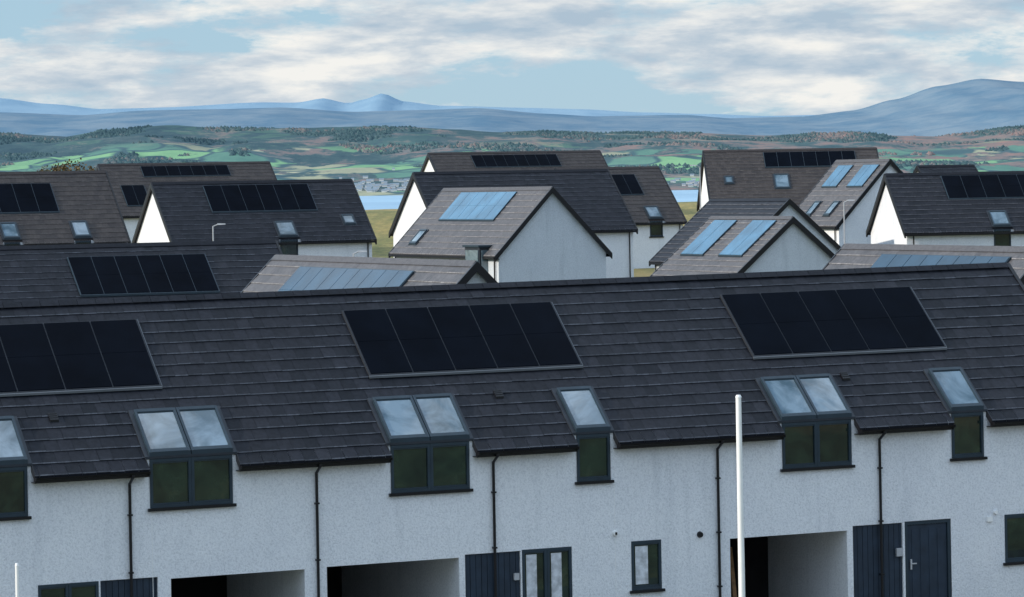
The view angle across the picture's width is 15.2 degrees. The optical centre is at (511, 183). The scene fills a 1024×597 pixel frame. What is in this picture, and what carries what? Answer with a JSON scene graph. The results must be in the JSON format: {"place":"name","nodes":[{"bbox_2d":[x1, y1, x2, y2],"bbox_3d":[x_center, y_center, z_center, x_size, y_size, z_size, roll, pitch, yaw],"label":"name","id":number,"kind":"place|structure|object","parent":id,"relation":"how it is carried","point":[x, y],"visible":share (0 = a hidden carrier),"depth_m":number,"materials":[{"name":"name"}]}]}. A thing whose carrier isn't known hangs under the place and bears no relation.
{"place":"outdoors","nodes":[
{"label":"outdoors","id":0,"kind":"place"},
{"bbox_2d":[0,94,812,117],"bbox_3d":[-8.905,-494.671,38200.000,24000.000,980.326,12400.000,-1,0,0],"label":"distant mountains","id":1,"kind":"structure","parent":0,"point":[381,102],"depth_m":39517.46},
{"bbox_2d":[0,125,1023,195],"bbox_3d":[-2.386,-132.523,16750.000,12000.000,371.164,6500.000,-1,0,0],"label":"farmland hills","id":2,"kind":"structure","parent":0,"point":[288,156],"depth_m":17091.20,"materials":[{"name":"green plant"}]},
{"bbox_2d":[0,125,1023,190],"bbox_3d":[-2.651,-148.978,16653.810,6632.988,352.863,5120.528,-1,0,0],"label":"distant woodland","id":3,"kind":"object","parent":2,"relation":"on","point":[349,133],"visible":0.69,"depth_m":18188.54,"materials":[{"name":"green plant"}]},
{"bbox_2d":[339,168,698,191],"bbox_3d":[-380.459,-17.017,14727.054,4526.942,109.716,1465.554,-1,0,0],"label":"distant village","id":4,"kind":"object","parent":2,"relation":"on","point":[369,185],"visible":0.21,"depth_m":14339.72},
{"bbox_2d":[0,79,1023,136],"bbox_3d":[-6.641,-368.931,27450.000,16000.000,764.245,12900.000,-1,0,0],"label":"moorland hills","id":5,"kind":"structure","parent":0,"point":[973,105],"depth_m":27819.91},
{"bbox_2d":[0,0,1023,115],"label":"sky","id":6,"kind":"structure","parent":0,"point":[730,57],"materials":[{"name":"white"}]},
{"bbox_2d":[359,190,697,209],"bbox_3d":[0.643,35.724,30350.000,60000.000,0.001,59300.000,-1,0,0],"label":"water","id":7,"kind":"structure","parent":0,"point":[381,202],"depth_m":8594.26,"materials":[{"name":"blue liquid"}]},
{"bbox_2d":[365,201,698,276],"bbox_3d":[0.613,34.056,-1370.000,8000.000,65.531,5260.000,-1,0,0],"label":"ground","id":8,"kind":"structure","parent":0,"point":[381,221],"depth_m":320.03,"materials":[{"name":"green plant"}]},
{"bbox_2d":[15,563,18,596],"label":"column","id":9,"kind":"structure","parent":8,"relation":"on","point":[17,579],"depth_m":69.97,"materials":[{"name":"white paint"}]},
{"bbox_2d":[44,158,83,170],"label":"tree","id":10,"kind":"object","parent":8,"relation":"on","point":[60,168],"visible":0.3,"depth_m":344.20,"materials":[{"name":"green plant"}]},
{"bbox_2d":[0,171,130,245],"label":"verge and gutter","id":11,"kind":"object","parent":8,"relation":"on","point":[109,182],"visible":0.21,"depth_m":211.72,"materials":[{"name":"black plastic"}]},
{"bbox_2d":[76,164,95,170],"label":"tree","id":12,"kind":"object","parent":8,"relation":"on","point":[89,167],"visible":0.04,"depth_m":342.43,"materials":[{"name":"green plant"}]},
{"bbox_2d":[123,216,138,242],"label":"walls","id":13,"kind":"structure","parent":8,"relation":"on","point":[131,224],"depth_m":286.55,"materials":[{"name":"white paint"}]},
{"bbox_2d":[99,161,275,216],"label":"roof","id":14,"kind":"structure","parent":13,"relation":"on","point":[119,174],"depth_m":290.95,"materials":[{"name":"grey tile"}]},
{"bbox_2d":[120,185,146,206],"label":"solar panels","id":15,"kind":"object","parent":14,"relation":"on","point":[134,195],"visible":0.86,"depth_m":288.16,"materials":[{"name":"glass"}]},
{"bbox_2d":[140,165,230,176],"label":"solar panels","id":16,"kind":"object","parent":14,"relation":"on","point":[185,171],"visible":1,"depth_m":291.81,"materials":[{"name":"glass"}]},
{"bbox_2d":[96,161,276,218],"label":"verge and gutter","id":17,"kind":"object","parent":8,"relation":"on","point":[97,167],"visible":0.11,"depth_m":289.86,"materials":[{"name":"black plastic"}]},
{"bbox_2d":[212,223,225,240],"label":"street lamp","id":18,"kind":"object","parent":8,"relation":"on","point":[213,228],"visible":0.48,"depth_m":204.97,"materials":[{"name":"metal"}]},
{"bbox_2d":[136,193,371,256],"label":"walls","id":19,"kind":"structure","parent":8,"relation":"on","point":[152,228],"depth_m":225.51,"materials":[{"name":"white paint"}]},
{"bbox_2d":[135,179,374,242],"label":"roof","id":20,"kind":"structure","parent":19,"relation":"on","point":[189,215],"depth_m":225.24,"materials":[{"name":"tile"}]},
{"bbox_2d":[203,184,317,212],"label":"solar panels","id":21,"kind":"object","parent":20,"relation":"on","point":[259,198],"visible":1,"depth_m":226.30,"materials":[{"name":"glass"}]},
{"bbox_2d":[273,220,298,237],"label":"roof window","id":22,"kind":"structure","parent":20,"relation":"in","point":[285,229],"depth_m":224.78,"materials":[{"name":"glass"}]},
{"bbox_2d":[339,214,356,224],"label":"roof window","id":23,"kind":"structure","parent":20,"relation":"in","point":[347,219],"depth_m":226.89,"materials":[{"name":"glass"}]},
{"bbox_2d":[280,240,297,254],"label":"window","id":24,"kind":"structure","parent":19,"relation":"attached to","point":[289,249],"depth_m":224.46,"materials":[{"name":"black glass"}]},
{"bbox_2d":[132,179,376,256],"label":"verge and gutter","id":25,"kind":"object","parent":8,"relation":"on","point":[150,188],"visible":0.38,"depth_m":225.38,"materials":[{"name":"black plastic"}]},
{"bbox_2d":[275,240,282,254],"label":"verge and gutter","id":26,"kind":"object","parent":8,"relation":"on","point":[279,249],"visible":0.08,"depth_m":157.65,"materials":[{"name":"black plastic"}]},
{"bbox_2d":[423,159,433,171],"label":"walls","id":27,"kind":"structure","parent":8,"relation":"on","point":[428,167],"depth_m":320.39,"materials":[{"name":"white paint"}]},
{"bbox_2d":[423,150,606,171],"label":"roof","id":28,"kind":"structure","parent":27,"relation":"on","point":[452,161],"depth_m":322.05,"materials":[{"name":"grey tile"}]},
{"bbox_2d":[420,150,607,171],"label":"verge and gutter","id":29,"kind":"object","parent":28,"relation":"attached to","point":[431,162],"visible":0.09,"depth_m":320.21,"materials":[{"name":"black plastic"}]},
{"bbox_2d":[470,154,561,167],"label":"solar panels","id":30,"kind":"object","parent":28,"relation":"on","point":[520,160],"visible":1,"depth_m":322.00,"materials":[{"name":"glass"}]},
{"bbox_2d":[467,272,486,283],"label":"walls","id":31,"kind":"structure","parent":8,"relation":"on","point":[476,278],"depth_m":115.13,"materials":[{"name":"white paint"}]},
{"bbox_2d":[243,254,475,292],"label":"roof","id":32,"kind":"structure","parent":31,"relation":"on","point":[276,273],"depth_m":123.08,"materials":[{"name":"grey tile"}]},
{"bbox_2d":[278,266,413,290],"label":"solar panels","id":33,"kind":"object","parent":32,"relation":"on","point":[309,278],"visible":0.38,"depth_m":123.46,"materials":[{"name":"glass"}]},
{"bbox_2d":[240,256,497,292],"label":"verge and gutter","id":34,"kind":"object","parent":32,"relation":"attached to","point":[480,270],"visible":0.07,"depth_m":114.94,"materials":[{"name":"black plastic"}]},
{"bbox_2d":[388,187,612,278],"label":"verge and gutter","id":35,"kind":"object","parent":8,"relation":"on","point":[537,208],"visible":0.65,"depth_m":200.28,"materials":[{"name":"black plastic"}]},
{"bbox_2d":[396,193,605,282],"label":"walls","id":36,"kind":"structure","parent":8,"relation":"on","point":[554,239],"depth_m":200.11,"materials":[{"name":"white paint"}]},
{"bbox_2d":[390,186,606,256],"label":"roof","id":37,"kind":"structure","parent":36,"relation":"on","point":[446,238],"depth_m":205.40,"materials":[{"name":"grey tile"}]},
{"bbox_2d":[408,229,428,245],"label":"roof window","id":38,"kind":"structure","parent":37,"relation":"in","point":[417,237],"depth_m":210.51,"materials":[{"name":"glass"}]},
{"bbox_2d":[462,245,491,271],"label":"dormer","id":39,"kind":"object","parent":37,"relation":"on","point":[475,252],"visible":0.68,"depth_m":200.26,"materials":[{"name":"grey glass"}]},
{"bbox_2d":[438,191,516,220],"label":"solar panels","id":40,"kind":"object","parent":37,"relation":"on","point":[477,206],"visible":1,"depth_m":206.73,"materials":[{"name":"blue glass"}]},
{"bbox_2d":[0,262,1023,596],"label":"terraced house row","id":41,"kind":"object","parent":8,"relation":"on","point":[562,438],"visible":1,"depth_m":91.66,"materials":[{"name":"tile"}]},
{"bbox_2d":[0,416,31,467],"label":"roof window","id":42,"kind":"structure","parent":41,"relation":"in","point":[14,452],"depth_m":85.95,"materials":[{"name":"clear glass"}]},
{"bbox_2d":[0,466,31,520],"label":"window","id":43,"kind":"structure","parent":41,"relation":"in","point":[13,480],"depth_m":85.58,"materials":[{"name":"black glass"}]},
{"bbox_2d":[38,581,98,596],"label":"window","id":44,"kind":"structure","parent":41,"relation":"in","point":[80,589],"depth_m":86.04,"materials":[{"name":"black glass"}]},
{"bbox_2d":[128,405,236,458],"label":"roof window","id":45,"kind":"structure","parent":41,"relation":"in","point":[189,431],"depth_m":87.61,"materials":[{"name":"grey glass"}]},
{"bbox_2d":[148,455,236,511],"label":"window","id":46,"kind":"structure","parent":41,"relation":"in","point":[200,482],"depth_m":87.16,"materials":[{"name":"black glass"}]},
{"bbox_2d":[367,393,473,445],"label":"roof window","id":47,"kind":"structure","parent":41,"relation":"in","point":[421,418],"depth_m":89.88,"materials":[{"name":"grey glass"}]},
{"bbox_2d":[389,441,472,496],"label":"window","id":48,"kind":"structure","parent":41,"relation":"in","point":[428,468],"depth_m":89.44,"materials":[{"name":"black glass"}]},
{"bbox_2d":[522,546,572,596],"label":"window","id":49,"kind":"structure","parent":41,"relation":"in","point":[546,572],"depth_m":90.61,"materials":[{"name":"clear glass"}]},
{"bbox_2d":[551,386,613,434],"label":"roof window","id":50,"kind":"structure","parent":41,"relation":"in","point":[581,407],"depth_m":91.52,"materials":[{"name":"clear glass"}]},
{"bbox_2d":[575,433,613,484],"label":"window","id":51,"kind":"structure","parent":41,"relation":"in","point":[593,456],"depth_m":91.10,"materials":[{"name":"black glass"}]},
{"bbox_2d":[630,539,664,593],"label":"window","id":52,"kind":"structure","parent":41,"relation":"in","point":[646,563],"depth_m":91.63,"materials":[{"name":"clear glass"}]},
{"bbox_2d":[755,373,854,422],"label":"roof window","id":53,"kind":"structure","parent":41,"relation":"in","point":[808,397],"depth_m":93.85,"materials":[{"name":"grey glass"}]},
{"bbox_2d":[780,419,854,471],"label":"window","id":54,"kind":"structure","parent":41,"relation":"in","point":[813,445],"depth_m":93.39,"materials":[{"name":"black glass"}]},
{"bbox_2d":[905,519,951,596],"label":"front door","id":55,"kind":"structure","parent":41,"relation":"in","point":[927,542],"depth_m":94.68,"materials":[{"name":"wood"}]},
{"bbox_2d":[923,367,986,413],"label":"roof window","id":56,"kind":"structure","parent":41,"relation":"in","point":[955,390],"depth_m":95.49,"materials":[{"name":"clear glass"}]},
{"bbox_2d":[950,412,987,461],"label":"window","id":57,"kind":"structure","parent":41,"relation":"in","point":[967,437],"depth_m":95.07,"materials":[{"name":"black glass"}]},
{"bbox_2d":[1003,513,1023,565],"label":"window","id":58,"kind":"structure","parent":41,"relation":"in","point":[1014,523],"depth_m":95.59,"materials":[{"name":"black glass"}]},
{"bbox_2d":[393,181,633,277],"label":"walls","id":59,"kind":"structure","parent":8,"relation":"on","point":[616,244],"depth_m":236.02,"materials":[{"name":"white paint"}]},
{"bbox_2d":[392,169,635,233],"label":"roof","id":60,"kind":"structure","parent":59,"relation":"on","point":[592,199],"depth_m":236.93,"materials":[{"name":"tile"}]},
{"bbox_2d":[389,169,637,276],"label":"verge and gutter","id":61,"kind":"object","parent":8,"relation":"on","point":[412,177],"visible":0.45,"depth_m":236.18,"materials":[{"name":"black plastic"}]},
{"bbox_2d":[554,166,686,229],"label":"verge and gutter","id":62,"kind":"object","parent":8,"relation":"on","point":[679,223],"visible":0.23,"depth_m":270.72,"materials":[{"name":"black plastic"}]},
{"bbox_2d":[633,220,682,268],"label":"walls","id":63,"kind":"structure","parent":8,"relation":"on","point":[646,248],"depth_m":269.97,"materials":[{"name":"white paint"}]},
{"bbox_2d":[556,166,685,222],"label":"roof","id":64,"kind":"structure","parent":63,"relation":"on","point":[654,186],"depth_m":272.22,"materials":[{"name":"grey tile"}]},
{"bbox_2d":[611,174,643,195],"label":"solar panels","id":65,"kind":"object","parent":64,"relation":"on","point":[627,184],"visible":0.79,"depth_m":272.39,"materials":[{"name":"glass"}]},
{"bbox_2d":[642,206,663,218],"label":"roof window","id":66,"kind":"structure","parent":64,"relation":"in","point":[652,212],"depth_m":270.61,"materials":[{"name":"clear glass"}]},
{"bbox_2d":[649,221,663,237],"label":"window","id":67,"kind":"structure","parent":63,"relation":"attached to","point":[656,231],"depth_m":270.25,"materials":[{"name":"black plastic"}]},
{"bbox_2d":[690,165,700,208],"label":"street lamp","id":68,"kind":"object","parent":8,"relation":"on","point":[700,183],"visible":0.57,"depth_m":254.96,"materials":[{"name":"metal"}]},
{"bbox_2d":[701,169,708,207],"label":"walls","id":69,"kind":"structure","parent":8,"relation":"on","point":[704,197],"depth_m":291.07,"materials":[{"name":"white paint"}]},
{"bbox_2d":[698,147,877,207],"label":"roof","id":70,"kind":"structure","parent":69,"relation":"on","point":[749,172],"depth_m":288.15,"materials":[{"name":"grey tile"}]},
{"bbox_2d":[723,176,734,184],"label":"roof window","id":71,"kind":"structure","parent":70,"relation":"in","point":[728,180],"depth_m":287.32,"materials":[{"name":"glass"}]},
{"bbox_2d":[772,173,790,188],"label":"roof window","id":72,"kind":"structure","parent":70,"relation":"in","point":[781,181],"depth_m":287.36,"materials":[{"name":"glass"}]},
{"bbox_2d":[763,151,855,167],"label":"solar panels","id":73,"kind":"object","parent":70,"relation":"on","point":[800,159],"visible":0.92,"depth_m":289.44,"materials":[{"name":"glass"}]},
{"bbox_2d":[650,216,834,275],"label":"verge and gutter","id":74,"kind":"object","parent":8,"relation":"on","point":[780,232],"visible":0.12,"depth_m":184.87,"materials":[{"name":"black plastic"}]},
{"bbox_2d":[649,198,840,269],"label":"verge and gutter","id":75,"kind":"object","parent":8,"relation":"on","point":[801,212],"visible":0.27,"depth_m":215.56,"materials":[{"name":"black plastic"}]},
{"bbox_2d":[656,205,837,268],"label":"walls","id":76,"kind":"structure","parent":8,"relation":"on","point":[789,210],"depth_m":215.60,"materials":[{"name":"white paint"}]},
{"bbox_2d":[650,198,788,262],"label":"roof","id":77,"kind":"structure","parent":76,"relation":"on","point":[746,207],"depth_m":221.33,"materials":[{"name":"tile"}]},
{"bbox_2d":[744,223,830,272],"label":"walls","id":78,"kind":"structure","parent":8,"relation":"on","point":[793,247],"depth_m":185.11,"materials":[{"name":"white paint"}]},
{"bbox_2d":[652,216,792,275],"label":"roof","id":79,"kind":"structure","parent":78,"relation":"on","point":[709,261],"depth_m":188.56,"materials":[{"name":"grey tile"}]},
{"bbox_2d":[680,220,736,255],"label":"solar panels","id":80,"kind":"object","parent":79,"relation":"on","point":[708,237],"visible":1,"depth_m":190.58,"materials":[{"name":"blue glass"}]},
{"bbox_2d":[718,220,776,256],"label":"solar panels","id":81,"kind":"object","parent":79,"relation":"on","point":[747,238],"visible":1,"depth_m":186.60,"materials":[{"name":"blue glass"}]},
{"bbox_2d":[697,147,878,210],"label":"verge and gutter","id":82,"kind":"object","parent":8,"relation":"on","point":[702,160],"visible":0.17,"depth_m":289.97,"materials":[{"name":"black plastic"}]},
{"bbox_2d":[843,199,854,243],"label":"street lamp","id":83,"kind":"object","parent":8,"relation":"on","point":[844,216],"visible":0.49,"depth_m":204.97,"materials":[{"name":"metal"}]},
{"bbox_2d":[798,159,902,241],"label":"roof trim","id":84,"kind":"structure","parent":8,"relation":"on","point":[869,187],"depth_m":234.36,"materials":[{"name":"black plastic"}]},
{"bbox_2d":[823,164,897,245],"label":"walls","id":85,"kind":"structure","parent":8,"relation":"on","point":[857,220],"depth_m":234.34,"materials":[{"name":"white paint"}]},
{"bbox_2d":[799,158,889,226],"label":"roof","id":86,"kind":"structure","parent":85,"relation":"on","point":[839,192],"depth_m":237.24,"materials":[{"name":"grey tile"}]},
{"bbox_2d":[806,201,822,216],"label":"roof window","id":87,"kind":"structure","parent":86,"relation":"in","point":[814,206],"depth_m":238.13,"materials":[{"name":"glass"}]},
{"bbox_2d":[822,200,841,216],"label":"roof window","id":88,"kind":"structure","parent":86,"relation":"in","point":[832,207],"depth_m":235.88,"materials":[{"name":"glass"}]},
{"bbox_2d":[821,165,853,187],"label":"solar panels","id":89,"kind":"object","parent":86,"relation":"on","point":[837,176],"visible":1,"depth_m":239.11,"materials":[{"name":"blue glass"}]},
{"bbox_2d":[846,164,879,187],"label":"solar panels","id":90,"kind":"object","parent":86,"relation":"on","point":[862,176],"visible":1,"depth_m":236.03,"materials":[{"name":"blue glass"}]},
{"bbox_2d":[822,244,1023,284],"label":"verge and gutter","id":91,"kind":"object","parent":8,"relation":"on","point":[1021,277],"visible":0.06,"depth_m":129.79,"materials":[{"name":"black plastic"}]},
{"bbox_2d":[866,174,1023,244],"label":"verge and gutter","id":92,"kind":"object","parent":8,"relation":"on","point":[884,179],"visible":0.65,"depth_m":215.41,"materials":[{"name":"black plastic"}]},
{"bbox_2d":[913,165,978,172],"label":"verge and gutter","id":93,"kind":"object","parent":8,"relation":"on","point":[916,169],"visible":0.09,"depth_m":300.02,"materials":[{"name":"black plastic"}]},
{"bbox_2d":[871,184,1023,245],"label":"walls","id":94,"kind":"structure","parent":8,"relation":"on","point":[886,228],"depth_m":215.91,"materials":[{"name":"white paint"}]},
{"bbox_2d":[869,171,1023,233],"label":"roof","id":95,"kind":"structure","parent":94,"relation":"on","point":[924,203],"depth_m":216.50,"materials":[{"name":"tile"}]},
{"bbox_2d":[940,174,1023,199],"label":"solar panels","id":96,"kind":"object","parent":95,"relation":"on","point":[964,187],"visible":1,"depth_m":218.00,"materials":[{"name":"glass"}]},
{"bbox_2d":[986,210,1011,226],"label":"roof window","id":97,"kind":"structure","parent":95,"relation":"in","point":[998,218],"depth_m":216.01,"materials":[{"name":"glass"}]},
{"bbox_2d":[994,229,1010,245],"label":"window","id":98,"kind":"structure","parent":94,"relation":"attached to","point":[1002,239],"depth_m":215.62,"materials":[{"name":"black glass"}]},
{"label":"walls","id":99,"kind":"object","parent":8,"relation":"on","visible":0},
{"bbox_2d":[4,242,19,244],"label":"window","id":100,"kind":"structure","parent":99,"relation":"attached to","point":[13,243],"depth_m":208.72,"materials":[{"name":"black glass"}]},
{"bbox_2d":[0,170,128,244],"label":"roof","id":101,"kind":"structure","parent":99,"relation":"on","point":[88,196],"depth_m":212.01,"materials":[{"name":"grey tile"}]},
{"bbox_2d":[0,222,21,239],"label":"roof window","id":102,"kind":"structure","parent":101,"relation":"in","point":[9,231],"depth_m":209.07,"materials":[{"name":"clear glass"}]},
{"bbox_2d":[0,183,59,213],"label":"solar panels","id":103,"kind":"object","parent":101,"relation":"on","point":[25,198],"visible":1,"depth_m":211.45,"materials":[{"name":"glass"}]},
{"bbox_2d":[68,220,92,238],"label":"roof window","id":104,"kind":"structure","parent":101,"relation":"in","point":[80,229],"depth_m":210.64,"materials":[{"name":"clear glass"}]},
{"bbox_2d":[75,241,90,243],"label":"window","id":105,"kind":"structure","parent":99,"relation":"attached to","point":[78,242],"depth_m":210.23,"materials":[{"name":"black glass"}]},
{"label":"walls","id":106,"kind":"object","parent":8,"relation":"on","visible":0},
{"bbox_2d":[0,240,279,301],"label":"roof","id":107,"kind":"structure","parent":106,"relation":"on","point":[35,272],"depth_m":154.44,"materials":[{"name":"tile"}]},
{"bbox_2d":[67,254,219,296],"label":"solar panels","id":108,"kind":"object","parent":107,"relation":"on","point":[101,276],"visible":1,"depth_m":154.08,"materials":[{"name":"glass"}]},
{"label":"walls","id":109,"kind":"object","parent":8,"relation":"on","visible":0},
{"bbox_2d":[916,164,976,172],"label":"roof","id":110,"kind":"structure","parent":109,"relation":"attached to","point":[949,168],"depth_m":300.72,"materials":[{"name":"tile"}]},
{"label":"walls","id":111,"kind":"object","parent":8,"relation":"on","visible":0},
{"bbox_2d":[824,243,1023,277],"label":"roof","id":112,"kind":"structure","parent":111,"relation":"on","point":[848,256],"depth_m":125.54,"materials":[{"name":"grey tile"}]},
{"bbox_2d":[871,254,1010,267],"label":"solar panels","id":113,"kind":"object","parent":112,"relation":"on","point":[890,260],"visible":0.17,"depth_m":123.57,"materials":[{"name":"glass"}]},
{"bbox_2d":[736,395,744,596],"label":"column","id":114,"kind":"structure","parent":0,"point":[741,557],"depth_m":77.95,"materials":[{"name":"white paint"}]}
]}

